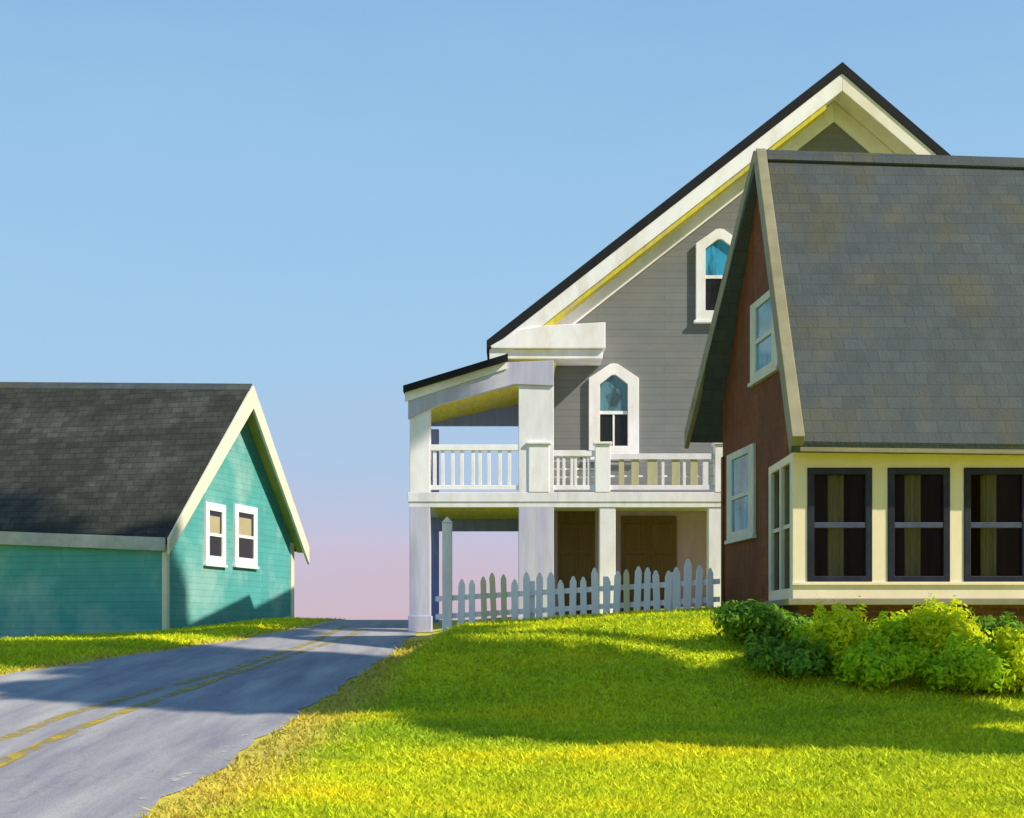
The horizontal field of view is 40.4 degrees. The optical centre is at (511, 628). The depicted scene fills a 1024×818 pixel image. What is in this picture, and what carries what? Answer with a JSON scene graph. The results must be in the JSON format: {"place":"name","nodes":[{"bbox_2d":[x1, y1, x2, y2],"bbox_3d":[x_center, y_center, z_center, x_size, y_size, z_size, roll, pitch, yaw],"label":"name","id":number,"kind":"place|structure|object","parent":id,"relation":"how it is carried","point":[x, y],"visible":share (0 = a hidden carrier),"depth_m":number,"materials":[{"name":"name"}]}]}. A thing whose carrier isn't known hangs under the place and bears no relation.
{"place":"outdoors","nodes":[
{"label":"outdoors","id":0,"kind":"place"},
{"bbox_2d":[0,620,415,817],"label":"road","id":1,"kind":"structure","parent":0,"point":[127,736],"depth_m":16.31,"materials":[{"name":"grey asphalt"}]},
{"bbox_2d":[0,605,1023,817],"bbox_3d":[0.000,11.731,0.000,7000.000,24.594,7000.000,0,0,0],"label":"ground","id":2,"kind":"structure","parent":0,"point":[421,635],"depth_m":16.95,"materials":[{"name":"green plant"}]},
{"bbox_2d":[0,382,308,638],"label":"teal house","id":3,"kind":"structure","parent":2,"relation":"on","point":[130,507],"depth_m":35.09,"materials":[{"name":"teal wood"}]},
{"bbox_2d":[203,502,227,567],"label":"window","id":4,"kind":"structure","parent":3,"relation":"in","point":[214,513],"depth_m":35.37,"materials":[{"name":"white paint"}]},
{"bbox_2d":[233,504,258,568],"bbox_3d":[-7.098,-2.433,37.126,0.120,1.664,1.449,0,0,15],"label":"window","id":5,"kind":"structure","parent":3,"relation":"in","point":[245,518],"depth_m":37.10,"materials":[{"name":"white paint"}]},
{"bbox_2d":[436,517,719,631],"bbox_3d":[1.253,-0.921,26.576,5.419,2.395,0.236,0,0,-1],"label":"picket fence","id":6,"kind":"object","parent":2,"relation":"on","point":[672,584],"visible":0.71,"depth_m":26.50,"materials":[{"name":"white paint"}]},
{"bbox_2d":[403,62,949,631],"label":"grey house","id":7,"kind":"structure","parent":2,"relation":"on","point":[585,376],"depth_m":31.96,"materials":[{"name":"white paint"}]},
{"bbox_2d":[558,511,594,614],"bbox_3d":[1.501,-1.481,32.465,0.860,2.562,0.130,0,0,0],"label":"door","id":8,"kind":"structure","parent":7,"relation":"in","point":[576,529],"depth_m":32.46,"materials":[{"name":"brown wood"}]},
{"bbox_2d":[586,363,639,460],"bbox_3d":[2.371,-5.041,32.450,1.266,2.249,0.160,0,0,0],"label":"window","id":9,"kind":"structure","parent":7,"relation":"in","point":[613,403],"depth_m":32.40,"materials":[{"name":"white paint"}]},
{"bbox_2d":[621,516,676,611],"bbox_3d":[3.193,-1.405,32.492,1.300,2.410,0.075,0,0,0],"label":"door","id":10,"kind":"structure","parent":7,"relation":"in","point":[650,542],"depth_m":32.46,"materials":[{"name":"brown wood"}]},
{"bbox_2d":[693,229,731,323],"bbox_3d":[4.837,-8.205,32.450,1.209,2.192,0.160,0,0,0],"label":"window","id":11,"kind":"structure","parent":7,"relation":"in","point":[712,251],"depth_m":32.46,"materials":[{"name":"white paint"}]},
{"bbox_2d":[705,599,813,643],"bbox_3d":[3.437,-0.047,18.874,1.707,0.704,1.155,0,0,0],"label":"shrub","id":12,"kind":"object","parent":2,"relation":"on","point":[762,619],"visible":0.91,"depth_m":18.57,"materials":[{"name":"green plant"}]},
{"bbox_2d":[741,633,833,679],"bbox_3d":[3.489,0.381,17.602,1.174,0.656,1.246,0,0,14],"label":"shrub","id":13,"kind":"object","parent":2,"relation":"on","point":[784,657],"visible":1,"depth_m":17.36,"materials":[{"name":"green plant"}]},
{"bbox_2d":[789,623,831,659],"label":"shrub","id":14,"kind":"object","parent":2,"relation":"on","point":[797,632],"visible":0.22,"depth_m":18.13,"materials":[{"name":"green plant"}]},
{"bbox_2d":[803,595,875,667],"bbox_3d":[4.221,0.091,17.943,1.055,1.140,1.296,0,0,0],"label":"shrub","id":15,"kind":"object","parent":2,"relation":"on","point":[841,627],"visible":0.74,"depth_m":17.61,"materials":[{"name":"green plant"}]},
{"bbox_2d":[684,148,1023,626],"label":"brown house","id":16,"kind":"structure","parent":2,"relation":"on","point":[857,407],"depth_m":22.22,"materials":[{"name":"tile"}]},
{"bbox_2d":[724,443,756,544],"bbox_3d":[4.125,-2.398,25.135,0.110,1.658,1.903,0,0,-6],"label":"window","id":17,"kind":"structure","parent":16,"relation":"in","point":[741,464],"depth_m":25.04,"materials":[{"name":"glass"}]},
{"bbox_2d":[748,290,778,387],"bbox_3d":[4.282,-4.944,23.619,0.110,1.423,1.740,0,0,-6],"label":"window","id":18,"kind":"structure","parent":16,"relation":"in","point":[763,350],"depth_m":23.75,"materials":[{"name":"glass"}]},
{"bbox_2d":[769,462,790,590],"bbox_3d":[4.297,-1.572,22.070,0.120,1.921,1.860,0,0,0],"label":"side window","id":19,"kind":"structure","parent":16,"relation":"in","point":[784,526],"depth_m":21.98,"materials":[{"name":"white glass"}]},
{"bbox_2d":[807,468,871,581],"bbox_3d":[4.941,-1.553,21.125,0.979,1.739,0.291,0,0,0],"label":"sunroom window","id":20,"kind":"structure","parent":16,"relation":"in","point":[835,524],"depth_m":20.99,"materials":[{"name":"black paint"}]},
{"bbox_2d":[888,468,949,581],"bbox_3d":[6.133,-1.553,21.125,0.942,1.739,0.291,0,0,0],"label":"sunroom window","id":21,"kind":"structure","parent":16,"relation":"in","point":[912,524],"depth_m":20.98,"materials":[{"name":"black paint"}]},
{"bbox_2d":[964,468,1023,581],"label":"sunroom window","id":22,"kind":"structure","parent":16,"relation":"in","point":[987,524],"depth_m":20.99,"materials":[{"name":"black paint"}]},
{"bbox_2d":[830,630,934,692],"bbox_3d":[4.520,0.421,17.265,1.273,0.819,1.239,0,0,37],"label":"shrub","id":23,"kind":"object","parent":2,"relation":"on","point":[875,661],"visible":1,"depth_m":17.00,"materials":[{"name":"green plant"}]},
{"bbox_2d":[867,610,917,648],"bbox_3d":[5.007,0.210,18.171,0.951,0.898,1.081,0,0,-30],"label":"shrub","id":24,"kind":"object","parent":2,"relation":"on","point":[887,627],"visible":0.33,"depth_m":17.89,"materials":[{"name":"green plant"}]},
{"bbox_2d":[890,604,949,657],"bbox_3d":[5.275,0.158,18.282,1.038,0.984,1.194,0,0,14],"label":"shrub","id":25,"kind":"object","parent":2,"relation":"on","point":[894,614],"visible":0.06,"depth_m":18.39,"materials":[{"name":"green plant"}]},
{"bbox_2d":[904,592,993,663],"bbox_3d":[5.621,0.156,18.001,1.217,1.272,1.453,0,0,0],"label":"shrub","id":26,"kind":"object","parent":2,"relation":"on","point":[934,629],"visible":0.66,"depth_m":17.61,"materials":[{"name":"green plant"}]},
{"bbox_2d":[916,625,1015,694],"bbox_3d":[5.612,0.443,17.096,1.182,0.968,1.215,0,0,31],"label":"shrub","id":27,"kind":"object","parent":2,"relation":"on","point":[969,667],"visible":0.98,"depth_m":16.83,"materials":[{"name":"green plant"}]},
{"bbox_2d":[965,607,1023,645],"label":"shrub","id":28,"kind":"object","parent":2,"relation":"on","point":[989,623],"visible":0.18,"depth_m":18.43,"materials":[{"name":"green plant"}]},
{"bbox_2d":[992,623,1023,694],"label":"shrub","id":29,"kind":"object","parent":2,"relation":"on","point":[1008,638],"visible":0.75,"depth_m":16.91,"materials":[{"name":"green plant"}]},
{"bbox_2d":[0,0,1023,619],"label":"sky","id":30,"kind":"structure","parent":0,"point":[328,208],"materials":[{"name":"blue"}]}
]}

